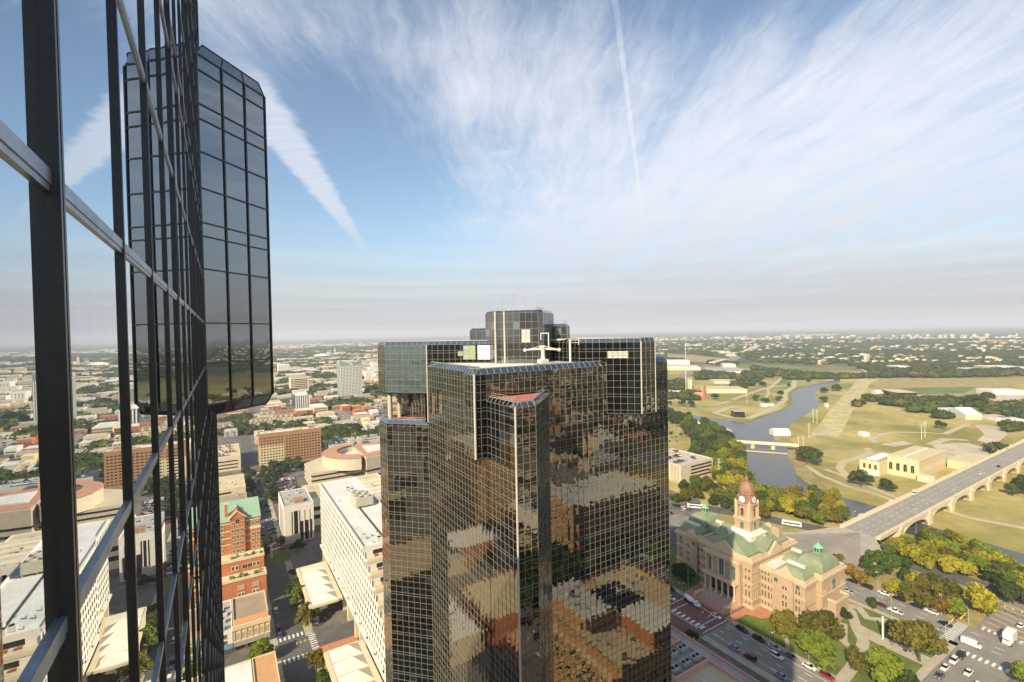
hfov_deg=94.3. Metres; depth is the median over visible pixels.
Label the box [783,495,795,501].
tree
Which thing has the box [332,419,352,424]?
building
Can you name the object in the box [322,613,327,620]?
parked car
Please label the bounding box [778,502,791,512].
tree
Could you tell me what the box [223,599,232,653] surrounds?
narrow white building
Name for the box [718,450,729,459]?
tree
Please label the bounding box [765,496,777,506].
tree
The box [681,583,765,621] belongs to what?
brick plaza
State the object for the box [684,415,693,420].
tree
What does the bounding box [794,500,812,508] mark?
tree
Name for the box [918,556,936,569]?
tree
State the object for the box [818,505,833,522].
tree
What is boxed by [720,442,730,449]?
tree
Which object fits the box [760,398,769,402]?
tree
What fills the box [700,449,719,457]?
tree
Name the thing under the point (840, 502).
tree
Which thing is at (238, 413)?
building
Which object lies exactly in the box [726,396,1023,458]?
bare ground
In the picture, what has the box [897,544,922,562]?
tree
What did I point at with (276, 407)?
building
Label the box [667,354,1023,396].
dry field
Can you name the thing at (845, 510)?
tree
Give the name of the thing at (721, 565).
window
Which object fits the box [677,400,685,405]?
tree
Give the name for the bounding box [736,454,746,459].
tree
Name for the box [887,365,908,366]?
warehouse
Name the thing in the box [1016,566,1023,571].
tree
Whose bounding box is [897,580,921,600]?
tree
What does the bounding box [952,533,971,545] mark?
tree
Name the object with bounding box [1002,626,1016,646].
box truck
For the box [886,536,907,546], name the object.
tree
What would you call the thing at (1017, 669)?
tree
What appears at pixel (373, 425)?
building
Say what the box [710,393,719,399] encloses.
tree
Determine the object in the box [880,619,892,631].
tree
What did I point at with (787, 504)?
tree
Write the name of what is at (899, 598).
parked car
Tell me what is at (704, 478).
tree
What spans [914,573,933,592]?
tree
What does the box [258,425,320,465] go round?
brown slab hotel
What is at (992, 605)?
tree
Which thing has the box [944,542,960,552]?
tree
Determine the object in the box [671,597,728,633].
brick street
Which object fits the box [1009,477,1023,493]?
tree
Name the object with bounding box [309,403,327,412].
yellow office building
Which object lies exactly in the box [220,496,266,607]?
red brick condominium
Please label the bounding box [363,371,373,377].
town building
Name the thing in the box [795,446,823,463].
tree
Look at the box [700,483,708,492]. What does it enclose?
tree
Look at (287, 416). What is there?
gabled apartments
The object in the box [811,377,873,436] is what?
levee crown
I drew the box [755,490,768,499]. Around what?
tree
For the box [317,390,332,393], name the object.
building
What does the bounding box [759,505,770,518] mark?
tree
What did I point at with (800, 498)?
tree
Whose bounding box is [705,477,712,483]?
tree
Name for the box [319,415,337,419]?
building
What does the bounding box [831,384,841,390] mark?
tree
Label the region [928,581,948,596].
tree
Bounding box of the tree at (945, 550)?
[937,546,958,558]
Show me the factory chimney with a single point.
(704, 392)
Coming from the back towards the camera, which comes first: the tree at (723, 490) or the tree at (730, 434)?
the tree at (730, 434)
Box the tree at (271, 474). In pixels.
[268,471,278,476]
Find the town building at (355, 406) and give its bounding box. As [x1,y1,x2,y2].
[350,404,361,410]
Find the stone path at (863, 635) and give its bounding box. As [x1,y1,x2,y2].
[783,604,930,681]
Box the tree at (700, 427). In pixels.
[695,423,707,431]
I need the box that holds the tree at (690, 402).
[687,400,694,404]
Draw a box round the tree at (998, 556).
[991,551,1008,561]
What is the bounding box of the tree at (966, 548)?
[959,545,972,552]
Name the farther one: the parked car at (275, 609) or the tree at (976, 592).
the parked car at (275, 609)
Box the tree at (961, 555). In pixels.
[954,552,964,558]
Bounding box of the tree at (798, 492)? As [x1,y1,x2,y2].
[791,489,802,496]
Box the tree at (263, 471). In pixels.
[259,468,266,473]
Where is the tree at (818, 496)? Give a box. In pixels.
[809,491,824,502]
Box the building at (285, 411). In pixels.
[278,409,292,412]
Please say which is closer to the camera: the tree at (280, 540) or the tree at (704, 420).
the tree at (280, 540)
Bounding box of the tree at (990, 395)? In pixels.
[980,392,995,398]
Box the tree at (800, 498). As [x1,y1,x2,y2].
[795,497,807,502]
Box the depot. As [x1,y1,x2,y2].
[945,407,981,419]
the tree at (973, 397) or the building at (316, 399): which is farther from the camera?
the building at (316, 399)
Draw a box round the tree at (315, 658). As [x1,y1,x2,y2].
[304,648,324,673]
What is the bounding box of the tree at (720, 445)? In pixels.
[717,442,726,449]
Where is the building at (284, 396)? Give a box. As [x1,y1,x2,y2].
[277,395,290,398]
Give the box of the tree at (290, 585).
[282,577,299,595]
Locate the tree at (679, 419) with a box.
[674,417,683,426]
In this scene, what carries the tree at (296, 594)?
on the ground at (997, 502)
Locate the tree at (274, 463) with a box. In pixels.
[269,461,278,466]
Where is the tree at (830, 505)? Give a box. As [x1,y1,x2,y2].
[821,501,834,510]
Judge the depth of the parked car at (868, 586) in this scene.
251.93 m
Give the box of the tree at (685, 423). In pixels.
[680,422,690,428]
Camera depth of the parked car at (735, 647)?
205.94 m
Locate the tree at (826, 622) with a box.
[797,608,845,638]
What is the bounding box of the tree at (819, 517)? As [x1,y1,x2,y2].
[810,511,826,525]
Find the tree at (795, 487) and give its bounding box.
[790,485,802,490]
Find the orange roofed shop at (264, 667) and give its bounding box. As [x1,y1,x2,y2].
[252,651,279,681]
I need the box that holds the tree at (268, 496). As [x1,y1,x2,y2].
[261,492,274,499]
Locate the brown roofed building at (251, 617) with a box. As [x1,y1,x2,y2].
[232,590,270,650]
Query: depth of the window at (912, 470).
430.80 m
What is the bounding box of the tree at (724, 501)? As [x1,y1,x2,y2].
[717,495,732,508]
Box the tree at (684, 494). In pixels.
[679,490,690,501]
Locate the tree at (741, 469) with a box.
[733,466,745,472]
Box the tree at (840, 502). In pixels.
[833,500,845,507]
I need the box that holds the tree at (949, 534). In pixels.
[942,528,956,541]
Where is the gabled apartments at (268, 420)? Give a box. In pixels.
[249,417,272,425]
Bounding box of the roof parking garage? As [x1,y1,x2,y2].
[218,443,240,471]
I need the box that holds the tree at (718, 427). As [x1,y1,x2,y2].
[712,425,724,431]
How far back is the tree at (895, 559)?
270.48 m
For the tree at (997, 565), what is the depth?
254.39 m
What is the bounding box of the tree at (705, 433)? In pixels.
[700,429,714,437]
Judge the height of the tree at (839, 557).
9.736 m
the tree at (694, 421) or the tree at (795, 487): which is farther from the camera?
the tree at (694, 421)
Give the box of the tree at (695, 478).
[689,474,702,482]
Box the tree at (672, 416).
[668,412,679,420]
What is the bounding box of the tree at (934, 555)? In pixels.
[924,550,940,561]
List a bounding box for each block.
[219,492,246,502]
[302,473,379,525]
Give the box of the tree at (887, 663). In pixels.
[864,645,905,681]
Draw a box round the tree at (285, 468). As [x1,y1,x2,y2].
[280,465,290,471]
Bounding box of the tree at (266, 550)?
[264,546,270,557]
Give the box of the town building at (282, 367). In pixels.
[277,364,289,371]
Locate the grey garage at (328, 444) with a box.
[324,433,379,449]
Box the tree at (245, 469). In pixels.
[241,466,250,473]
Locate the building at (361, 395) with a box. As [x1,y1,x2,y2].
[354,393,370,396]
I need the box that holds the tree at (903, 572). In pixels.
[898,567,916,579]
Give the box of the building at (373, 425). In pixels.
[370,423,378,428]
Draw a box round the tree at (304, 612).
[294,601,320,626]
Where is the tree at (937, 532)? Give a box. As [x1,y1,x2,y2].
[917,528,941,536]
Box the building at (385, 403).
[379,401,393,406]
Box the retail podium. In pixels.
[671,625,759,681]
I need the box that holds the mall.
[977,340,1005,341]
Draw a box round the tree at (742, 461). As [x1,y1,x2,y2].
[733,457,746,466]
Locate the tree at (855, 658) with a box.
[845,644,870,671]
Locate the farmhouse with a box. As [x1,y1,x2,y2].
[871,390,882,393]
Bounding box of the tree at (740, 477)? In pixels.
[734,474,744,482]
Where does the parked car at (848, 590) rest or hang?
on the street at (990, 642)
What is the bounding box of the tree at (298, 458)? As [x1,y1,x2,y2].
[294,456,302,460]
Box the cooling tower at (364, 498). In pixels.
[351,490,372,508]
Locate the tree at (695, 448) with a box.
[687,444,702,453]
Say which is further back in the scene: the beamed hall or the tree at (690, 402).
the tree at (690, 402)
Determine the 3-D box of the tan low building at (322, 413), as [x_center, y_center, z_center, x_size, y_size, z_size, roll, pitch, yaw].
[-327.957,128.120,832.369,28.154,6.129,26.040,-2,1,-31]
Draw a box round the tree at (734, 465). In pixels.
[732,463,739,468]
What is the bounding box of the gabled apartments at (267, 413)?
[258,409,276,417]
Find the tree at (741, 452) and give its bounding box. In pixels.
[735,450,746,456]
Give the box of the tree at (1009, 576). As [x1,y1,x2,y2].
[1002,571,1023,588]
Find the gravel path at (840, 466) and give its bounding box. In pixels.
[671,368,1023,528]
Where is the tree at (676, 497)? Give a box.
[669,493,682,501]
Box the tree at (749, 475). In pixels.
[741,471,754,480]
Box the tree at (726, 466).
[719,462,732,471]
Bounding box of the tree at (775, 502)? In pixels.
[768,499,778,510]
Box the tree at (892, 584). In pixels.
[883,578,901,594]
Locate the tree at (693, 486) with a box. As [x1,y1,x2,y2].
[688,482,701,490]
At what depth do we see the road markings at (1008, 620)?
222.15 m
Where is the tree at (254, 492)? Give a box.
[247,488,260,497]
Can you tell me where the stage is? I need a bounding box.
[731,410,744,416]
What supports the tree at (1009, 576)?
on the ground at (997, 502)
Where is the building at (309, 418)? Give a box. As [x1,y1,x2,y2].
[294,415,312,421]
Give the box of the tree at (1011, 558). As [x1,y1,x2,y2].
[1002,554,1016,562]
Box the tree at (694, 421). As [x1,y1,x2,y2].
[688,418,697,424]
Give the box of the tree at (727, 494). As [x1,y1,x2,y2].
[721,492,731,499]
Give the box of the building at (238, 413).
[227,411,242,416]
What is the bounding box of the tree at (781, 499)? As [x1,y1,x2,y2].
[777,497,785,504]
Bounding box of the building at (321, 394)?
[314,392,327,395]
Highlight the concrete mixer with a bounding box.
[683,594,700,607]
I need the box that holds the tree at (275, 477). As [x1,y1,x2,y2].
[267,475,279,482]
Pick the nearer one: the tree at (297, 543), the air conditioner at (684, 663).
the air conditioner at (684, 663)
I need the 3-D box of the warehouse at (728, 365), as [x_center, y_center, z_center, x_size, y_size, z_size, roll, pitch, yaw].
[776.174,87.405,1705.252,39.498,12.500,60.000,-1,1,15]
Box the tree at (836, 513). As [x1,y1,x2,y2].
[832,509,843,523]
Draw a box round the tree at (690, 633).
[685,629,698,639]
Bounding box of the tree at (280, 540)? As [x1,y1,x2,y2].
[275,535,285,544]
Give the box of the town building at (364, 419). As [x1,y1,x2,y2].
[361,417,369,421]
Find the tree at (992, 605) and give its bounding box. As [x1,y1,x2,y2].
[976,598,997,616]
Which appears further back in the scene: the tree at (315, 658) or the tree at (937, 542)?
the tree at (937, 542)
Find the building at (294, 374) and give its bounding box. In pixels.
[285,373,305,378]
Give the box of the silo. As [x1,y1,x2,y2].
[687,379,691,388]
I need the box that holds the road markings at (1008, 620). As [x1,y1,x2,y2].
[982,603,1023,644]
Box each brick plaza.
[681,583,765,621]
[747,609,771,617]
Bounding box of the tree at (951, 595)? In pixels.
[941,592,964,602]
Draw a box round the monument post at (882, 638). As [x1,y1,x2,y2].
[881,616,884,639]
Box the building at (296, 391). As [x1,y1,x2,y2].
[292,389,307,392]
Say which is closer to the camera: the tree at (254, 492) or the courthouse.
the courthouse
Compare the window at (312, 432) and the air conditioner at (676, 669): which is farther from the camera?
the window at (312, 432)
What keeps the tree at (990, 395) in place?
on the ground at (997, 502)
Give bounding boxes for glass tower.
[0,0,273,681]
[378,306,671,681]
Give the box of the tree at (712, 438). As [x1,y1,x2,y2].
[708,435,719,440]
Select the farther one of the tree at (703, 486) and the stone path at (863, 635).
the tree at (703, 486)
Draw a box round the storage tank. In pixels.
[857,431,868,435]
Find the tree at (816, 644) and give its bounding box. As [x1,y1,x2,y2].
[794,627,838,671]
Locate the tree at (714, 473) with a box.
[711,470,725,478]
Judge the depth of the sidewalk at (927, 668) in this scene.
209.22 m
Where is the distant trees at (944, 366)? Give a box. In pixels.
[217,338,1023,452]
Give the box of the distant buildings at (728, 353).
[273,330,1023,387]
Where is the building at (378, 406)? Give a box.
[374,404,382,408]
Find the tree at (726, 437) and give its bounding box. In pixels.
[720,434,733,440]
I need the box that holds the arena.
[314,353,330,356]
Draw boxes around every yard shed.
[982,414,1007,420]
[1000,417,1023,421]
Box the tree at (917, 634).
[887,617,949,661]
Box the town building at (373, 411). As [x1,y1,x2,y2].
[369,409,378,414]
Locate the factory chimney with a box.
[703,386,705,399]
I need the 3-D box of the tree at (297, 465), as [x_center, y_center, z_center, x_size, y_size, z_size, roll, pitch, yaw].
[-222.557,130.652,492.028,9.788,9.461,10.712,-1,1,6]
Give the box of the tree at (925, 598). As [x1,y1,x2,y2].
[914,589,935,607]
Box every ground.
[265,326,1023,642]
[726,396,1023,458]
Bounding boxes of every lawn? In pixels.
[264,551,290,563]
[670,547,699,591]
[735,608,935,681]
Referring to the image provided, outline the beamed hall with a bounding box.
[360,476,380,501]
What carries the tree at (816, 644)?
on the ground at (997, 502)
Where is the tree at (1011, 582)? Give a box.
[994,579,1022,589]
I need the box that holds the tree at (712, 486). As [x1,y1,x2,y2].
[707,484,717,489]
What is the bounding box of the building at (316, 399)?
[310,397,321,401]
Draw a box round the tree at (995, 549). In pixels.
[986,547,1002,555]
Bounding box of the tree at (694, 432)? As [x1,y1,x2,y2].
[688,429,701,437]
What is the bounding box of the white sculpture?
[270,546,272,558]
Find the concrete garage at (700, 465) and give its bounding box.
[669,448,712,482]
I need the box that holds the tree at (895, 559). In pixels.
[886,554,902,568]
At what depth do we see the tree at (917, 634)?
193.93 m
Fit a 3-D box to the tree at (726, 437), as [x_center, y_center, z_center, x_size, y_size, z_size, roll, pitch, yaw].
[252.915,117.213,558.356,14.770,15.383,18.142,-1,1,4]
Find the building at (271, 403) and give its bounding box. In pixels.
[267,401,281,405]
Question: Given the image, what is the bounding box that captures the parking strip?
[845,565,1002,627]
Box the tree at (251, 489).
[246,486,256,491]
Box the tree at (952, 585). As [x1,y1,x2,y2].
[942,577,963,594]
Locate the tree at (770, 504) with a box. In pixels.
[765,500,775,511]
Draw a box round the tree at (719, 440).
[712,438,728,443]
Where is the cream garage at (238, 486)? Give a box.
[219,474,245,495]
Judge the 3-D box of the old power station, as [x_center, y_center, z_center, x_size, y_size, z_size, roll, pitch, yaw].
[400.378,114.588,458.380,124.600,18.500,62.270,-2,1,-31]
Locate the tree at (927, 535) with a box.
[918,529,945,541]
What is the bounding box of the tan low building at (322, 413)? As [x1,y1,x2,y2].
[315,411,334,416]
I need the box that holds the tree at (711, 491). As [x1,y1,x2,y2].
[706,488,717,495]
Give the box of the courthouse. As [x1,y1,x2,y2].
[674,473,849,622]
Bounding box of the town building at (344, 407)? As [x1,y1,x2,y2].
[340,404,349,411]
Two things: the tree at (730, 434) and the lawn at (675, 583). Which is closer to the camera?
the lawn at (675, 583)
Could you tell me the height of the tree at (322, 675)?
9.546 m
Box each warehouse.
[667,359,689,364]
[667,365,700,369]
[703,367,743,372]
[721,363,735,366]
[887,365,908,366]
[974,365,1023,368]
[976,388,1023,394]
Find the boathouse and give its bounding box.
[769,428,790,435]
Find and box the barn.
[880,389,916,394]
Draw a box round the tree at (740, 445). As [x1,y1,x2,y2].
[734,442,745,449]
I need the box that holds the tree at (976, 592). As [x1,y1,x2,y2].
[962,581,1000,612]
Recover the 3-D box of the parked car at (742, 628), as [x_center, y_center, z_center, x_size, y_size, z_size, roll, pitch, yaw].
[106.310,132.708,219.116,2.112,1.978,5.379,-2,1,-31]
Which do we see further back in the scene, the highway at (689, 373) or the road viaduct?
the highway at (689, 373)
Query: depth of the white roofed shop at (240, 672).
184.05 m
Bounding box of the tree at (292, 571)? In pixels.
[287,569,296,575]
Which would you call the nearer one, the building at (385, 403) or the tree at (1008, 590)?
the tree at (1008, 590)
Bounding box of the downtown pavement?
[217,397,1021,681]
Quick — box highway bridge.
[709,359,728,365]
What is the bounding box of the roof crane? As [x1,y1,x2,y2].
[523,333,560,364]
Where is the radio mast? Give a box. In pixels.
[685,343,685,372]
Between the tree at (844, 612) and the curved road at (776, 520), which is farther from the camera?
the curved road at (776, 520)
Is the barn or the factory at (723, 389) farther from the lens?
the factory at (723, 389)
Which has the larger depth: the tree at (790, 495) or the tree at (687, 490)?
the tree at (687, 490)
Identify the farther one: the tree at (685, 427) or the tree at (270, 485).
the tree at (685, 427)
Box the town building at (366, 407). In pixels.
[362,405,371,410]
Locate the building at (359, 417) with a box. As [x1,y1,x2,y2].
[351,414,373,420]
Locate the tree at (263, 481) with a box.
[260,477,268,485]
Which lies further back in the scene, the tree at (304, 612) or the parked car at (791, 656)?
the tree at (304, 612)
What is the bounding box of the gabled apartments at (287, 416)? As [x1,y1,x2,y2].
[272,412,294,422]
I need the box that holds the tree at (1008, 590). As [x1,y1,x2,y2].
[992,580,1023,604]
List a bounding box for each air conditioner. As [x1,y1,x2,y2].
[376,536,381,541]
[671,648,678,659]
[671,663,681,675]
[676,642,688,653]
[678,657,691,669]
[689,651,701,663]
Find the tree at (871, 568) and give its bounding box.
[863,563,885,578]
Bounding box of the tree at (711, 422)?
[706,421,717,426]
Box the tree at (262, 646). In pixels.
[245,638,274,663]
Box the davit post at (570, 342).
[569,339,578,361]
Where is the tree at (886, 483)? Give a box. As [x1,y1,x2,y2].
[879,478,897,491]
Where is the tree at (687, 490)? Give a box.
[680,488,690,494]
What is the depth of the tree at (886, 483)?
397.59 m
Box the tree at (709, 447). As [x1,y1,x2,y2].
[703,446,716,450]
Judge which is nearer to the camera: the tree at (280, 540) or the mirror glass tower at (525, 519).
the mirror glass tower at (525, 519)
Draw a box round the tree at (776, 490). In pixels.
[766,485,784,494]
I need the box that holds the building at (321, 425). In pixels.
[307,423,331,427]
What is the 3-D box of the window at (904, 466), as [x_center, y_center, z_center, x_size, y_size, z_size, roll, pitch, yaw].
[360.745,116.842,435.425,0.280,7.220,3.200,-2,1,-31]
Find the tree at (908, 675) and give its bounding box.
[888,669,920,681]
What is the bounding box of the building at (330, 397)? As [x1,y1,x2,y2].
[324,395,337,398]
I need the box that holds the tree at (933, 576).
[926,572,943,581]
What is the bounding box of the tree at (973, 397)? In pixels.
[964,394,987,401]
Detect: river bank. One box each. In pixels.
[731,381,828,422]
[776,434,854,497]
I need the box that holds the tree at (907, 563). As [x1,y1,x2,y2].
[900,557,913,567]
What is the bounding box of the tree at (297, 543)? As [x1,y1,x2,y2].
[289,539,304,549]
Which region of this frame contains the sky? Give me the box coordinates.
[198,0,1023,339]
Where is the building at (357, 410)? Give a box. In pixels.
[352,408,362,411]
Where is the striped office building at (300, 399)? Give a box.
[292,391,309,407]
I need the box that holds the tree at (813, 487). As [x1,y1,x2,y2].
[807,484,820,490]
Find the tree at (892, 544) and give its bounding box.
[883,540,900,553]
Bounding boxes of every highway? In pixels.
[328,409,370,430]
[674,346,759,378]
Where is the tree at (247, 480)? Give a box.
[244,477,252,482]
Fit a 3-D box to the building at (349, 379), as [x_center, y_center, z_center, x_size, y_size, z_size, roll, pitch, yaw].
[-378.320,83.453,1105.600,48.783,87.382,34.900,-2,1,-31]
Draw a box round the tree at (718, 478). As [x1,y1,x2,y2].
[716,474,721,484]
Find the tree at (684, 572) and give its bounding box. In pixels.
[670,563,695,584]
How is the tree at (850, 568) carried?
on the ground at (997, 502)
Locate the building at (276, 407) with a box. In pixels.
[264,405,280,409]
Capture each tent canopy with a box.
[296,561,342,624]
[323,639,382,681]
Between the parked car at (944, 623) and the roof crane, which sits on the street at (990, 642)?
the parked car at (944, 623)
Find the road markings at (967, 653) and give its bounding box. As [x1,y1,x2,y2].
[274,509,1022,681]
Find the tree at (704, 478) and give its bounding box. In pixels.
[701,475,713,482]
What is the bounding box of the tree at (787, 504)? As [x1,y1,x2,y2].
[781,499,794,514]
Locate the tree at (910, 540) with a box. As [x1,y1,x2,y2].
[900,535,916,544]
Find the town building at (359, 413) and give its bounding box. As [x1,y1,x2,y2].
[352,411,369,415]
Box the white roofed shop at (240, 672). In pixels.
[225,659,252,681]
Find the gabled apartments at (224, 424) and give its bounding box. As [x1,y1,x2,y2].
[217,421,233,428]
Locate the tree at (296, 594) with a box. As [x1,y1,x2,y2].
[289,584,304,604]
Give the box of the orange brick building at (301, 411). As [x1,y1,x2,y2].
[293,407,312,415]
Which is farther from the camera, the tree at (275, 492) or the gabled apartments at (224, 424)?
the gabled apartments at (224, 424)
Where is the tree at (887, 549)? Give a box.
[881,544,894,554]
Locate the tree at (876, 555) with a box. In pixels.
[865,549,888,562]
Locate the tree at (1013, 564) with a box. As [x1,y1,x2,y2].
[1001,561,1022,568]
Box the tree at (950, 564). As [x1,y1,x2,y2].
[938,554,965,574]
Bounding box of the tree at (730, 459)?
[725,457,734,462]
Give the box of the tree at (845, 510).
[832,505,850,520]
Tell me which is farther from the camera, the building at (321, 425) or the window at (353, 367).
the window at (353, 367)
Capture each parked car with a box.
[273,607,278,613]
[276,623,280,630]
[277,631,282,638]
[314,617,319,623]
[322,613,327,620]
[710,612,721,618]
[727,643,740,651]
[736,624,748,632]
[743,652,757,661]
[752,633,765,642]
[768,642,781,651]
[769,649,783,660]
[773,670,787,680]
[784,652,798,660]
[802,661,816,670]
[819,670,835,681]
[845,587,853,593]
[846,578,857,583]
[861,583,873,589]
[877,590,890,595]
[877,602,886,607]
[892,595,905,601]
[909,602,922,608]
[924,608,938,614]
[934,671,944,679]
[937,620,952,627]
[940,663,949,671]
[948,654,958,664]
[956,649,966,659]
[963,668,973,676]
[1016,622,1023,628]
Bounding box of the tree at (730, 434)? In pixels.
[722,432,734,438]
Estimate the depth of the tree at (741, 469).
439.44 m
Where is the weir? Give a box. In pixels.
[745,450,786,453]
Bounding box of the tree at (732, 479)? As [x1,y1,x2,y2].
[723,475,740,485]
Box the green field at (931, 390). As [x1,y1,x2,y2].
[737,364,975,393]
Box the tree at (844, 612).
[840,606,853,619]
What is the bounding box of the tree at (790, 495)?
[783,492,797,497]
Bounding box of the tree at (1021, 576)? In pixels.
[1010,571,1023,587]
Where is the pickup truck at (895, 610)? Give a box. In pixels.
[887,607,903,614]
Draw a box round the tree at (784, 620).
[769,608,798,637]
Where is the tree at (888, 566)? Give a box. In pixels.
[878,559,894,574]
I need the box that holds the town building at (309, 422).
[303,421,314,423]
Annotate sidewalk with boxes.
[246,484,958,681]
[317,635,357,671]
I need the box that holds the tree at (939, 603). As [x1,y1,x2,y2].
[930,596,952,614]
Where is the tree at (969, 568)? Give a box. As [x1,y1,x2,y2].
[960,561,978,576]
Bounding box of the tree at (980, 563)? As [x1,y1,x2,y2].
[963,553,991,575]
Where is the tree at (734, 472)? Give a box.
[730,470,740,475]
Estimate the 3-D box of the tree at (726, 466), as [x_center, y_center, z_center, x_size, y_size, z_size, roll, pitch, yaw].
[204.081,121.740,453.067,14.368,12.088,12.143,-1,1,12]
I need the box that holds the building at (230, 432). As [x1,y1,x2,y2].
[224,428,237,437]
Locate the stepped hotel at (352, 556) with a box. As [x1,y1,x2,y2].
[319,477,385,681]
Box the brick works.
[693,392,707,398]
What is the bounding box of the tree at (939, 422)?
[935,420,947,427]
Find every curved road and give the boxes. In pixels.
[669,503,828,529]
[902,560,1023,603]
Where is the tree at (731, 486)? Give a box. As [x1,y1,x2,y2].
[726,482,736,492]
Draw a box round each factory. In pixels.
[700,386,746,392]
[710,379,733,383]
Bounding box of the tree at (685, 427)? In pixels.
[681,425,692,430]
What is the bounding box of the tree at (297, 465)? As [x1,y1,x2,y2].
[293,463,301,468]
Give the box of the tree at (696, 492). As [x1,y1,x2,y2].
[690,489,703,498]
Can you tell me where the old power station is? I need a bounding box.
[859,445,982,482]
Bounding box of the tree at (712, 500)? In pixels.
[708,496,717,504]
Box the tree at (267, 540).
[261,535,272,546]
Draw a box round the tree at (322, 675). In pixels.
[315,668,331,681]
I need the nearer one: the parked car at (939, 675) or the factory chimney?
the parked car at (939, 675)
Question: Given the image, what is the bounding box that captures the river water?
[692,378,1023,563]
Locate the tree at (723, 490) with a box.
[717,489,730,495]
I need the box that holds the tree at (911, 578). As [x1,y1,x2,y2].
[904,572,921,584]
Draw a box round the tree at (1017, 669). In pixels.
[1009,660,1023,681]
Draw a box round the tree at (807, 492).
[804,489,812,498]
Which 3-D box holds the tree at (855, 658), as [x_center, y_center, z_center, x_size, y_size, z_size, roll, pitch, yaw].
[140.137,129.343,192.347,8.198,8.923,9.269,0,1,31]
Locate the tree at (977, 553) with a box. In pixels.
[961,549,987,559]
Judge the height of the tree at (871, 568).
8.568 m
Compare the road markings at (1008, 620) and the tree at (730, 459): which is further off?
the tree at (730, 459)
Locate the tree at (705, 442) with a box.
[698,438,713,446]
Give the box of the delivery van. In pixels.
[961,635,981,648]
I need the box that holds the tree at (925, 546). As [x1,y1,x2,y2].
[916,539,939,554]
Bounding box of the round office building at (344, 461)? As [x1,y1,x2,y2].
[304,442,380,484]
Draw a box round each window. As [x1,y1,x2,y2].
[286,432,319,454]
[320,488,359,620]
[341,367,360,384]
[708,556,713,570]
[719,559,725,575]
[732,566,735,581]
[832,579,835,592]
[896,463,899,470]
[903,464,906,472]
[910,466,914,473]
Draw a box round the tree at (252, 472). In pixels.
[247,469,256,475]
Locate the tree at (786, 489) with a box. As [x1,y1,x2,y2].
[783,487,792,493]
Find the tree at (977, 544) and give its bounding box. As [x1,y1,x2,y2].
[969,538,992,552]
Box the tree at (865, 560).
[859,555,873,567]
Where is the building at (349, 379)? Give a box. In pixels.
[337,358,362,396]
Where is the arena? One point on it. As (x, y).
(325, 354)
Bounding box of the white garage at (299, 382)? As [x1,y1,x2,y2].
[289,376,308,389]
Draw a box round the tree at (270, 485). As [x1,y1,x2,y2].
[265,483,274,488]
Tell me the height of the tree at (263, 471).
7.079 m
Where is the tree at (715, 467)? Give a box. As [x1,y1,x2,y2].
[709,465,722,471]
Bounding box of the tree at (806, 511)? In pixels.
[795,506,812,521]
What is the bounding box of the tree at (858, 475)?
[847,469,874,486]
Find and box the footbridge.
[737,440,797,449]
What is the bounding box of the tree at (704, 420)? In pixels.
[699,417,710,424]
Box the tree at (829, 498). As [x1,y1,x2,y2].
[821,494,836,504]
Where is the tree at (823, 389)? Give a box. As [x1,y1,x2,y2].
[820,387,828,391]
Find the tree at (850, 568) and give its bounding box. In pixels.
[843,562,854,575]
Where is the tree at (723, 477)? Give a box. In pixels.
[719,472,733,483]
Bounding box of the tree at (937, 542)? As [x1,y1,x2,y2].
[930,537,946,546]
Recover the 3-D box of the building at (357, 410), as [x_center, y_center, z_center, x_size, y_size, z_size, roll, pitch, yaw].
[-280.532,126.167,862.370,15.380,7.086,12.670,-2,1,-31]
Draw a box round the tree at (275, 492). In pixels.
[266,489,280,495]
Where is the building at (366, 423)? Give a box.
[362,420,378,426]
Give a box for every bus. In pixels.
[687,502,703,508]
[782,519,801,526]
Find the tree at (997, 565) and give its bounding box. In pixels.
[988,559,1010,572]
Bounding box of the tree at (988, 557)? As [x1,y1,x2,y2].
[986,554,996,559]
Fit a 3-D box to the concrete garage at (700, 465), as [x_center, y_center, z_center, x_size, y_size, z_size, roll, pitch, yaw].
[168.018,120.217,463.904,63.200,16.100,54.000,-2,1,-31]
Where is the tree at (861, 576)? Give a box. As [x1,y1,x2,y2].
[851,569,868,583]
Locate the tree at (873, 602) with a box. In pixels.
[866,597,876,608]
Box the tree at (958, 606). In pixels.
[942,597,969,618]
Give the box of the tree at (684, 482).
[678,479,688,486]
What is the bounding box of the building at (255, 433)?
[254,430,263,436]
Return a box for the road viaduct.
[784,439,1023,566]
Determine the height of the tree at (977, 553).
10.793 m
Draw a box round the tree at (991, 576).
[981,571,1003,581]
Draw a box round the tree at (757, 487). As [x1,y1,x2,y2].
[753,484,766,491]
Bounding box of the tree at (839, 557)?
[832,553,844,561]
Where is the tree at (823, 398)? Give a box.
[819,396,827,401]
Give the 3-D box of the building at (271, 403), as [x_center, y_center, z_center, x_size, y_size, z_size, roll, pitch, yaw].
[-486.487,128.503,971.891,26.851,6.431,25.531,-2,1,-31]
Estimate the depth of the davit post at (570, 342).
107.10 m
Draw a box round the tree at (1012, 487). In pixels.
[1003,483,1022,495]
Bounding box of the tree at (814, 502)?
[809,499,818,507]
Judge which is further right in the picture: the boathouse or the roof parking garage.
the boathouse
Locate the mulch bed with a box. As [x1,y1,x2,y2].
[774,601,863,659]
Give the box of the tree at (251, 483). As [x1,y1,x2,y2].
[245,480,254,487]
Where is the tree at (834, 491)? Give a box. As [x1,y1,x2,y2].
[825,487,841,498]
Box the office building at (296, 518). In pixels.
[278,487,313,544]
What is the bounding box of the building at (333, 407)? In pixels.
[331,404,350,409]
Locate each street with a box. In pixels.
[224,433,744,681]
[669,514,1023,681]
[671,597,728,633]

